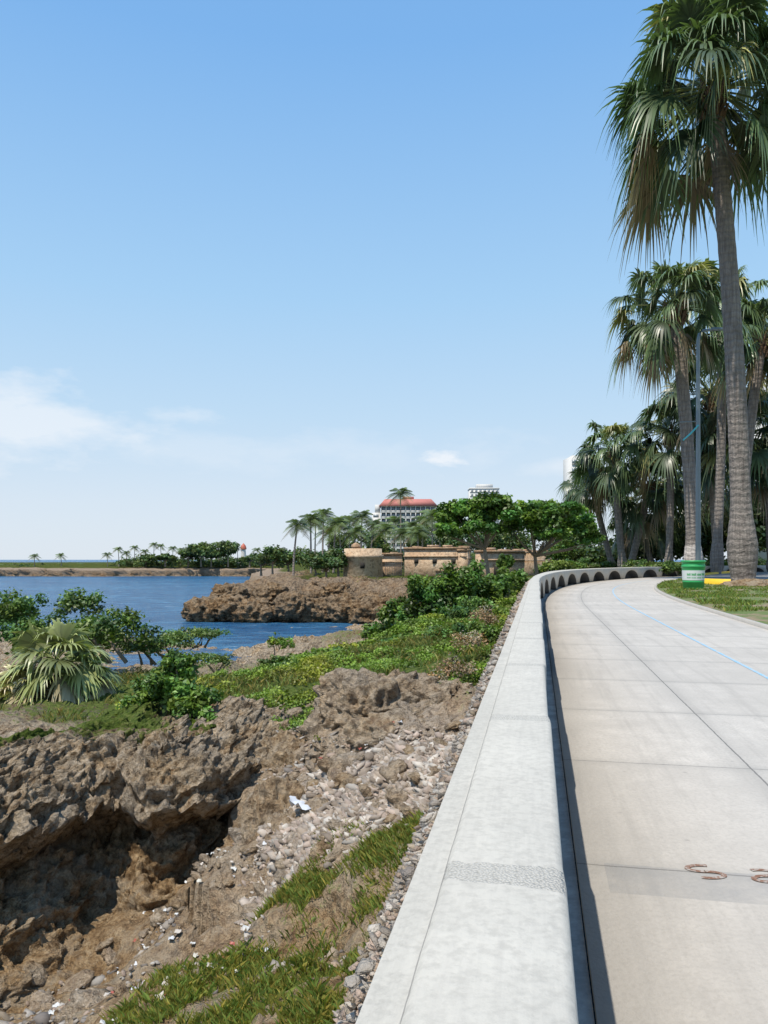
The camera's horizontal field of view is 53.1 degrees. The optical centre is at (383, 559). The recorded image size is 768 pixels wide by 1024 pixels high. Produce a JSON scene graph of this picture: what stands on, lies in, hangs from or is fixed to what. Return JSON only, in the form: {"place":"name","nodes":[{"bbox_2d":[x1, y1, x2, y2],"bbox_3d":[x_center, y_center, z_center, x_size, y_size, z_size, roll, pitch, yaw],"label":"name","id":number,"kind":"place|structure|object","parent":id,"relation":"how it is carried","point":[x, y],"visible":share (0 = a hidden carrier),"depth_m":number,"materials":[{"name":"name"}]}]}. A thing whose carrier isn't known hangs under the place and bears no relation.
{"place":"outdoors","nodes":[
{"label":"outdoors","id":0,"kind":"place"},
{"bbox_2d":[0,577,544,1023],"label":"coast terrain","id":1,"kind":"structure","parent":0,"point":[206,919],"depth_m":10.48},
{"bbox_2d":[0,664,49,703],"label":"young fan palm","id":2,"kind":"object","parent":1,"relation":"on","point":[22,673],"visible":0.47,"depth_m":19.85,"materials":[{"name":"green plant"}]},
{"bbox_2d":[0,618,116,707],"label":"young fan palm","id":3,"kind":"object","parent":1,"relation":"on","point":[34,640],"visible":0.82,"depth_m":20.02,"materials":[{"name":"green plant"}]},
{"bbox_2d":[0,587,163,669],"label":"coastal shrub","id":4,"kind":"object","parent":1,"relation":"on","point":[17,610],"visible":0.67,"depth_m":25.19,"materials":[{"name":"green plant"}]},
{"bbox_2d":[52,647,126,700],"bbox_3d":[-7.979,3.458,20.637,2.041,2.223,1.923,0,0,0],"label":"young fan palm","id":5,"kind":"object","parent":1,"relation":"on","point":[103,689],"visible":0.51,"depth_m":20.32,"materials":[{"name":"green plant"}]},
{"bbox_2d":[0,694,289,1012],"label":"eroded rock cliff","id":6,"kind":"structure","parent":1,"relation":"on","point":[126,809],"depth_m":12.22,"materials":[{"name":"stone"}]},
{"bbox_2d":[116,648,223,723],"bbox_3d":[-4.532,2.975,16.855,2.879,1.994,1.705,0,0,34],"label":"sea grape shrub","id":7,"kind":"object","parent":1,"relation":"on","point":[176,670],"visible":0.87,"depth_m":16.51,"materials":[{"name":"green plant"}]},
{"bbox_2d":[118,626,236,672],"bbox_3d":[-6.753,2.999,25.996,4.410,1.456,2.666,0,0,20],"label":"coastal shrub","id":8,"kind":"object","parent":1,"relation":"on","point":[178,637],"visible":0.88,"depth_m":25.66,"materials":[{"name":"green plant"}]},
{"bbox_2d":[48,720,401,1023],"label":"litter","id":9,"kind":"object","parent":1,"relation":"on","point":[293,800],"visible":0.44,"depth_m":9.93,"materials":[{"name":"plastic"}]},
{"bbox_2d":[0,691,461,1023],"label":"limestone fragments","id":10,"kind":"object","parent":1,"relation":"on","point":[332,767],"visible":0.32,"depth_m":10.32,"materials":[{"name":"stone"}]},
{"bbox_2d":[0,661,476,1023],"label":"loose stones","id":11,"kind":"object","parent":1,"relation":"on","point":[40,1017],"visible":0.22,"depth_m":9.23,"materials":[{"name":"stone"}]},
{"bbox_2d":[0,614,505,725],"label":"grass patch","id":12,"kind":"object","parent":1,"relation":"on","point":[135,673],"visible":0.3,"depth_m":21.12,"materials":[{"name":"plant"}]},
{"bbox_2d":[97,791,427,1023],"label":"grass patch","id":13,"kind":"object","parent":1,"relation":"on","point":[321,1006],"visible":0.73,"depth_m":6.87,"materials":[{"name":"plant"}]},
{"bbox_2d":[238,774,305,838],"bbox_3d":[-1.777,4.448,11.926,1.495,2.340,1.662,0,0,-39],"label":"karst boulder","id":14,"kind":"object","parent":1,"relation":"on","point":[266,799],"visible":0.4,"depth_m":11.53,"materials":[{"name":"stone"}]},
{"bbox_2d":[246,807,300,880],"bbox_3d":[-1.368,4.482,11.133,1.360,1.762,1.672,0,0,0],"label":"karst boulder","id":15,"kind":"object","parent":1,"relation":"on","point":[275,820],"visible":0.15,"depth_m":10.95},
{"bbox_2d":[255,729,305,772],"bbox_3d":[-1.841,4.214,14.297,1.780,2.088,2.200,0,0,0],"label":"karst boulder","id":16,"kind":"object","parent":1,"relation":"on","point":[281,746],"visible":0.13,"depth_m":13.80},
{"bbox_2d":[267,632,294,654],"bbox_3d":[-6.094,5.061,45.498,1.351,1.603,2.474,0,0,25],"label":"coastal shrub","id":17,"kind":"object","parent":1,"relation":"on","point":[282,642],"visible":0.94,"depth_m":44.99,"materials":[{"name":"green plant"}]},
{"bbox_2d":[114,591,519,743],"bbox_3d":[2.770,3.237,35.250,10.297,2.765,43.866,0,0,18],"label":"creeping ground cover","id":18,"kind":"object","parent":1,"relation":"on","point":[434,619],"visible":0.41,"depth_m":22.85,"materials":[{"name":"green plant"}]},
{"bbox_2d":[230,726,456,932],"bbox_3d":[-0.449,3.613,10.618,3.669,2.229,4.944,0,0,0],"label":"rubble pile","id":19,"kind":"object","parent":1,"relation":"on","point":[348,802],"visible":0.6,"depth_m":10.31,"materials":[{"name":"stone"}]},
{"bbox_2d":[299,667,438,740],"bbox_3d":[-0.154,2.959,14.567,2.878,1.811,1.908,0,0,0],"label":"karst boulder","id":20,"kind":"object","parent":1,"relation":"on","point":[343,695],"visible":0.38,"depth_m":14.13,"materials":[{"name":"stone"}]},
{"bbox_2d":[257,595,504,668],"bbox_3d":[0.509,2.661,27.538,7.532,2.462,10.183,0,0,10],"label":"coastal shrub","id":21,"kind":"object","parent":1,"relation":"on","point":[458,611],"visible":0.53,"depth_m":24.34,"materials":[{"name":"green plant"}]},
{"bbox_2d":[343,707,423,751],"bbox_3d":[0.287,3.122,13.297,2.005,1.079,1.561,0,0,0],"label":"karst boulder","id":22,"kind":"object","parent":1,"relation":"on","point":[358,732],"visible":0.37,"depth_m":12.93,"materials":[{"name":"stone"}]},
{"bbox_2d":[359,559,504,638],"bbox_3d":[2.544,2.525,37.713,7.862,5.099,11.257,0,0,0],"label":"sea grape shrub","id":23,"kind":"object","parent":1,"relation":"on","point":[453,585],"visible":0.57,"depth_m":39.54,"materials":[{"name":"green plant"}]},
{"bbox_2d":[411,678,471,709],"bbox_3d":[0.798,2.941,14.510,2.242,1.396,1.944,0,0,0],"label":"karst boulder","id":24,"kind":"object","parent":1,"relation":"on","point":[454,686],"visible":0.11,"depth_m":14.05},
{"bbox_2d":[421,604,498,681],"bbox_3d":[2.300,2.225,20.405,1.378,1.527,11.166,0,0,13],"label":"dry brush","id":25,"kind":"object","parent":1,"relation":"on","point":[485,617],"visible":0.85,"depth_m":19.55,"materials":[{"name":"brown plant"}]},
{"bbox_2d":[332,579,602,1023],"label":"rubble masonry footing","id":26,"kind":"object","parent":1,"relation":"on","point":[357,983],"visible":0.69,"depth_m":2.23,"materials":[{"name":"stone"}]},
{"bbox_2d":[432,491,521,574],"bbox_3d":[6.759,-0.707,54.858,6.810,8.215,5.005,0,0,-19],"label":"sea grape tree","id":27,"kind":"object","parent":1,"relation":"on","point":[485,511],"visible":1,"depth_m":53.96,"materials":[{"name":"green plant"}]},
{"bbox_2d":[495,553,515,568],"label":"broadleaf tree","id":28,"kind":"object","parent":1,"relation":"on","point":[508,561],"visible":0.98,"depth_m":73.47,"materials":[{"name":"green plant"}]},
{"bbox_2d":[485,566,530,597],"bbox_3d":[6.850,2.143,46.900,3.364,3.469,5.526,0,0,28],"label":"sea grape shrub","id":29,"kind":"object","parent":1,"relation":"on","point":[514,580],"visible":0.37,"depth_m":47.26,"materials":[{"name":"green plant"}]},
{"bbox_2d":[501,498,605,574],"bbox_3d":[12.919,-0.620,57.560,8.580,7.841,6.342,0,0,0],"label":"sea grape tree","id":30,"kind":"object","parent":1,"relation":"on","point":[565,520],"visible":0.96,"depth_m":56.16,"materials":[{"name":"green plant"}]},
{"bbox_2d":[554,453,615,567],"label":"fan palm","id":31,"kind":"object","parent":1,"relation":"on","point":[578,497],"visible":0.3,"depth_m":83.66,"materials":[{"name":"green plant"}]},
{"bbox_2d":[531,557,681,574],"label":"hedge shrub","id":32,"kind":"object","parent":1,"relation":"on","point":[666,566],"visible":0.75,"depth_m":66.31,"materials":[{"name":"green plant"}]},
{"bbox_2d":[571,420,657,567],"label":"fan palm","id":33,"kind":"object","parent":1,"relation":"on","point":[609,474],"visible":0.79,"depth_m":77.42,"materials":[{"name":"green plant"}]},
{"bbox_2d":[604,488,684,562],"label":"fan palm","id":34,"kind":"object","parent":1,"relation":"on","point":[628,540],"visible":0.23,"depth_m":87.68,"materials":[{"name":"green plant"}]},
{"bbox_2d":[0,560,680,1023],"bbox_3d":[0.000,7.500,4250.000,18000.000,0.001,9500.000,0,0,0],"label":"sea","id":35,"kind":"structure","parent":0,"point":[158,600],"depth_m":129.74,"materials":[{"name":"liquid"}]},
{"bbox_2d":[181,595,226,621],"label":"headland rock","id":36,"kind":"object","parent":35,"relation":"in","point":[195,609],"visible":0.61,"depth_m":91.46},
{"bbox_2d":[214,593,247,618],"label":"headland rock","id":37,"kind":"object","parent":35,"relation":"in","point":[226,604],"visible":0.57,"depth_m":91.23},
{"bbox_2d":[225,597,276,622],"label":"headland rock","id":38,"kind":"object","parent":35,"relation":"in","point":[254,610],"visible":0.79,"depth_m":90.52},
{"bbox_2d":[269,590,314,621],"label":"headland rock","id":39,"kind":"object","parent":35,"relation":"in","point":[291,606],"visible":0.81,"depth_m":90.37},
{"bbox_2d":[296,596,329,622],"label":"headland rock","id":40,"kind":"object","parent":35,"relation":"in","point":[316,613],"visible":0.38,"depth_m":90.96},
{"bbox_2d":[324,591,359,622],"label":"headland rock","id":41,"kind":"object","parent":35,"relation":"in","point":[338,605],"visible":0.59,"depth_m":90.56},
{"bbox_2d":[0,562,680,579],"bbox_3d":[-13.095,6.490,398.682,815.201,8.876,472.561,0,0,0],"label":"distant shore","id":42,"kind":"structure","parent":0,"point":[94,569],"depth_m":337.86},
{"bbox_2d":[0,553,273,566],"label":"distant scrub","id":43,"kind":"object","parent":42,"relation":"on","point":[137,562],"visible":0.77,"depth_m":346.09,"materials":[{"name":"green plant"}]},
{"bbox_2d":[154,552,177,566],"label":"broadleaf tree","id":44,"kind":"object","parent":42,"relation":"on","point":[165,557],"visible":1,"depth_m":342.19,"materials":[{"name":"green plant"}]},
{"bbox_2d":[180,542,217,566],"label":"broadleaf tree","id":45,"kind":"object","parent":42,"relation":"on","point":[199,549],"visible":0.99,"depth_m":336.98,"materials":[{"name":"green plant"}]},
{"bbox_2d":[204,549,227,566],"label":"broadleaf tree","id":46,"kind":"object","parent":42,"relation":"on","point":[216,556],"visible":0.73,"depth_m":339.12,"materials":[{"name":"green plant"}]},
{"bbox_2d":[216,540,239,566],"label":"broadleaf tree","id":47,"kind":"object","parent":42,"relation":"on","point":[228,548],"visible":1,"depth_m":337.75,"materials":[{"name":"green plant"}]},
{"bbox_2d":[325,530,360,551],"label":"broadleaf tree","id":48,"kind":"object","parent":42,"relation":"on","point":[344,545],"visible":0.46,"depth_m":182.44,"materials":[{"name":"green plant"}]},
{"bbox_2d":[356,525,388,547],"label":"broadleaf tree","id":49,"kind":"object","parent":42,"relation":"on","point":[379,541],"visible":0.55,"depth_m":178.80,"materials":[{"name":"green plant"}]},
{"bbox_2d":[271,541,474,570],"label":"distant tree mass","id":50,"kind":"object","parent":42,"relation":"on","point":[301,562],"visible":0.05,"depth_m":183.96,"materials":[{"name":"green plant"}]},
{"bbox_2d":[385,487,414,552],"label":"coconut palm","id":51,"kind":"object","parent":42,"relation":"on","point":[401,493],"visible":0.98,"depth_m":169.85,"materials":[{"name":"green plant"}]},
{"bbox_2d":[372,505,434,549],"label":"walls and balconies","id":52,"kind":"structure","parent":42,"relation":"on","point":[377,510],"depth_m":419.05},
{"bbox_2d":[373,507,433,552],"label":"windows","id":53,"kind":"structure","parent":52,"relation":"attached to","point":[403,509],"depth_m":419.94,"materials":[{"name":"grey glass"}]},
{"bbox_2d":[379,497,436,507],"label":"red roof","id":54,"kind":"structure","parent":52,"relation":"on","point":[421,502],"depth_m":420.58,"materials":[{"name":"tile"}]},
{"bbox_2d":[404,526,434,546],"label":"broadleaf tree","id":55,"kind":"object","parent":42,"relation":"on","point":[426,541],"visible":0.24,"depth_m":188.93,"materials":[{"name":"green plant"}]},
{"bbox_2d":[468,484,499,556],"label":"apartment building","id":56,"kind":"structure","parent":42,"relation":"on","point":[488,488],"depth_m":600.00,"materials":[{"name":"white concrete"}]},
{"bbox_2d":[563,455,584,501],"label":"apartment building","id":57,"kind":"structure","parent":42,"relation":"on","point":[568,466],"depth_m":305.95,"materials":[{"name":"white concrete"}]},
{"bbox_2d":[209,569,534,605],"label":"rocky headland","id":58,"kind":"structure","parent":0,"point":[384,588],"depth_m":98.20,"materials":[{"name":"stone"}]},
{"bbox_2d":[210,582,250,596],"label":"headland rock","id":59,"kind":"object","parent":58,"relation":"on","point":[218,590],"visible":0.51,"depth_m":95.17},
{"bbox_2d":[252,581,288,601],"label":"headland rock","id":60,"kind":"object","parent":58,"relation":"on","point":[271,591],"visible":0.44,"depth_m":93.95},
{"bbox_2d":[255,544,287,573],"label":"broadleaf tree","id":61,"kind":"object","parent":58,"relation":"on","point":[273,554],"visible":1,"depth_m":149.26,"materials":[{"name":"green plant"}]},
{"bbox_2d":[274,549,305,571],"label":"broadleaf tree","id":62,"kind":"object","parent":58,"relation":"on","point":[299,555],"visible":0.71,"depth_m":153.37,"materials":[{"name":"green plant"}]},
{"bbox_2d":[281,518,311,575],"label":"coconut palm","id":63,"kind":"object","parent":58,"relation":"on","point":[297,524],"visible":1,"depth_m":121.86,"materials":[{"name":"green plant"}]},
{"bbox_2d":[297,513,324,573],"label":"coconut palm","id":64,"kind":"object","parent":58,"relation":"on","point":[313,518],"visible":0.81,"depth_m":127.86,"materials":[{"name":"green plant"}]},
{"bbox_2d":[302,550,323,575],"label":"broadleaf tree","id":65,"kind":"object","parent":58,"relation":"on","point":[308,558],"visible":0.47,"depth_m":111.45,"materials":[{"name":"green plant"}]},
{"bbox_2d":[309,508,336,572],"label":"coconut palm","id":66,"kind":"object","parent":58,"relation":"on","point":[323,513],"visible":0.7,"depth_m":139.86,"materials":[{"name":"green plant"}]},
{"bbox_2d":[310,556,344,576],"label":"broadleaf tree","id":67,"kind":"object","parent":58,"relation":"on","point":[324,564],"visible":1,"depth_m":104.64,"materials":[{"name":"green plant"}]},
{"bbox_2d":[314,525,342,571],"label":"coconut palm","id":68,"kind":"object","parent":58,"relation":"on","point":[329,535],"visible":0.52,"depth_m":149.54,"materials":[{"name":"green plant"}]},
{"bbox_2d":[322,547,347,576],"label":"broadleaf tree","id":69,"kind":"object","parent":58,"relation":"on","point":[334,552],"visible":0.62,"depth_m":107.84,"materials":[{"name":"green plant"}]},
{"bbox_2d":[319,582,352,596],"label":"headland rock","id":70,"kind":"object","parent":58,"relation":"on","point":[329,589],"visible":0.49,"depth_m":94.64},
{"bbox_2d":[322,516,351,572],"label":"coconut palm","id":71,"kind":"object","parent":58,"relation":"on","point":[336,521],"visible":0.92,"depth_m":134.83,"materials":[{"name":"green plant"}]},
{"bbox_2d":[340,525,369,545],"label":"coconut palm","id":72,"kind":"object","parent":58,"relation":"on","point":[356,530],"visible":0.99,"depth_m":134.78,"materials":[{"name":"green plant"}]},
{"bbox_2d":[347,510,376,547],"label":"coconut palm","id":73,"kind":"object","parent":58,"relation":"on","point":[362,516],"visible":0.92,"depth_m":144.64,"materials":[{"name":"green plant"}]},
{"bbox_2d":[347,596,385,623],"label":"headland rock","id":74,"kind":"object","parent":58,"relation":"on","point":[363,610],"visible":0.59,"depth_m":88.70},
{"bbox_2d":[360,519,384,547],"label":"coconut palm","id":75,"kind":"object","parent":58,"relation":"on","point":[377,521],"visible":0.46,"depth_m":159.55,"materials":[{"name":"green plant"}]},
{"bbox_2d":[370,522,401,544],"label":"coconut palm","id":76,"kind":"object","parent":58,"relation":"on","point":[386,529],"visible":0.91,"depth_m":149.52,"materials":[{"name":"green plant"}]},
{"bbox_2d":[388,527,416,571],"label":"coconut palm","id":77,"kind":"object","parent":58,"relation":"on","point":[400,532],"visible":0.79,"depth_m":144.69,"materials":[{"name":"green plant"}]},
{"bbox_2d":[403,525,434,546],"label":"coconut palm","id":78,"kind":"object","parent":58,"relation":"on","point":[420,530],"visible":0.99,"depth_m":139.68,"materials":[{"name":"green plant"}]},
{"bbox_2d":[419,509,436,544],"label":"coconut palm","id":79,"kind":"object","parent":58,"relation":"on","point":[430,513],"visible":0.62,"depth_m":149.78,"materials":[{"name":"green plant"}]},
{"bbox_2d":[343,543,551,576],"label":"stone fort","id":80,"kind":"structure","parent":58,"relation":"on","point":[428,560],"depth_m":108.52,"materials":[{"name":"stone"}]},
{"bbox_2d":[437,526,472,546],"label":"broadleaf tree","id":81,"kind":"object","parent":58,"relation":"on","point":[446,540],"visible":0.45,"depth_m":118.86,"materials":[{"name":"green plant"}]},
{"bbox_2d":[464,531,508,556],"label":"broadleaf tree","id":82,"kind":"object","parent":58,"relation":"on","point":[497,542],"visible":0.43,"depth_m":122.91,"materials":[{"name":"green plant"}]},
{"bbox_2d":[491,530,531,549],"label":"broadleaf tree","id":83,"kind":"object","parent":58,"relation":"on","point":[513,541],"visible":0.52,"depth_m":124.48,"materials":[{"name":"green plant"}]},
{"bbox_2d":[549,536,578,561],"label":"broadleaf tree","id":84,"kind":"object","parent":58,"relation":"on","point":[564,543],"visible":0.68,"depth_m":85.55,"materials":[{"name":"green plant"}]},
{"bbox_2d":[542,480,766,563],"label":"dense background trees","id":85,"kind":"object","parent":58,"relation":"on","point":[596,554],"visible":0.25,"depth_m":91.94,"materials":[{"name":"green plant"}]},
{"bbox_2d":[614,400,725,562],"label":"fan palm","id":86,"kind":"object","parent":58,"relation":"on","point":[666,460],"visible":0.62,"depth_m":73.65,"materials":[{"name":"green plant"}]},
{"bbox_2d":[0,0,767,559],"label":"sky","id":87,"kind":"structure","parent":0,"point":[265,265],"materials":[{"name":"blue"}]},
{"bbox_2d":[544,576,767,1023],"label":"promenade path","id":88,"kind":"structure","parent":0,"point":[663,730],"depth_m":4.87,"materials":[{"name":"concrete"}]},
{"bbox_2d":[612,579,767,678],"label":"blue painted line","id":89,"kind":"object","parent":88,"relation":"on","point":[694,639],"visible":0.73,"depth_m":13.61,"materials":[{"name":"paint"}]},
{"bbox_2d":[654,584,767,629],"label":"promenade kerb","id":90,"kind":"structure","parent":88,"relation":"on","point":[745,620],"depth_m":20.81,"materials":[{"name":"concrete"}]},
{"bbox_2d":[684,864,767,882],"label":"rust lettering","id":91,"kind":"object","parent":88,"relation":"on","point":[724,875],"visible":1,"depth_m":3.67},
{"bbox_2d":[705,572,767,578],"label":"road","id":92,"kind":"structure","parent":0,"point":[761,575],"depth_m":54.30,"materials":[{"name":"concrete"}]},
{"bbox_2d":[670,385,767,528],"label":"fan palm","id":93,"kind":"object","parent":92,"relation":"on","point":[759,462],"visible":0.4,"depth_m":68.06,"materials":[{"name":"green plant"}]},
{"bbox_2d":[704,571,767,583],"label":"yellow road kerb","id":94,"kind":"structure","parent":92,"relation":"on","point":[712,581],"depth_m":42.23,"materials":[{"name":"paint"}]},
{"bbox_2d":[724,433,767,571],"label":"fan palm","id":95,"kind":"object","parent":92,"relation":"on","point":[762,497],"visible":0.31,"depth_m":72.31,"materials":[{"name":"green plant"}]},
{"label":"ground","id":96,"kind":"structure","parent":0,"visible":0},
{"bbox_2d":[355,565,766,1023],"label":"parapet wall","id":97,"kind":"structure","parent":96,"relation":"on","point":[480,933],"depth_m":1.55,"materials":[{"name":"concrete"}]},
{"bbox_2d":[541,581,594,1023],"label":"gutter channel","id":98,"kind":"object","parent":96,"relation":"on","point":[584,997],"visible":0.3,"depth_m":3.79,"materials":[{"name":"concrete"}]},
{"bbox_2d":[602,464,684,561],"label":"fan palm","id":99,"kind":"object","parent":96,"relation":"on","point":[658,509],"visible":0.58,"depth_m":78.77,"materials":[{"name":"green plant"}]},
{"bbox_2d":[649,450,729,561],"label":"fan palm","id":100,"kind":"object","parent":96,"relation":"on","point":[683,521],"visible":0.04,"depth_m":84.54,"materials":[{"name":"green plant"}]},
{"bbox_2d":[652,354,767,571],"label":"fan palm","id":101,"kind":"object","parent":96,"relation":"on","point":[707,400],"visible":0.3,"depth_m":71.40,"materials":[{"name":"green plant"}]},
{"bbox_2d":[657,578,767,623],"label":"grass verge","id":102,"kind":"object","parent":96,"relation":"on","point":[761,616],"depth_m":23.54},
{"bbox_2d":[602,258,757,559],"bbox_3d":[20.597,-9.952,55.111,9.844,23.721,10.381,0,0,-40],"label":"fan palm","id":103,"kind":"object","parent":102,"relation":"on","point":[667,344],"visible":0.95,"depth_m":54.57,"materials":[{"name":"green plant"}]},
{"bbox_2d":[595,0,767,580],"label":"fan palm","id":104,"kind":"object","parent":102,"relation":"on","point":[688,33],"visible":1,"depth_m":39.59,"materials":[{"name":"green plant"}]},
{"bbox_2d":[681,560,705,588],"bbox_3d":[14.500,0.755,36.000,1.120,1.390,1.120,0,0,0],"label":"litter bin","id":105,"kind":"object","parent":102,"relation":"on","point":[693,573],"visible":0.84,"depth_m":35.58,"materials":[{"name":"green plastic"}]},
{"bbox_2d":[680,327,722,559],"bbox_3d":[19.188,-6.130,46.000,2.951,15.460,0.640,0,0,0],"label":"street lamp","id":106,"kind":"object","parent":102,"relation":"on","point":[698,515],"visible":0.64,"depth_m":45.90,"materials":[{"name":"metal"}]},
{"bbox_2d":[707,296,767,468],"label":"fan palm","id":107,"kind":"object","parent":102,"relation":"on","point":[756,368],"visible":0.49,"depth_m":59.67,"materials":[{"name":"green plant"}]},
{"bbox_2d":[720,578,767,586],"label":"soil mound","id":108,"kind":"object","parent":102,"relation":"on","point":[752,582],"visible":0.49,"depth_m":38.61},
{"bbox_2d":[663,257,767,573],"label":"fan palm","id":109,"kind":"object","parent":96,"relation":"on","point":[716,556],"visible":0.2,"depth_m":63.65,"materials":[{"name":"green plant"}]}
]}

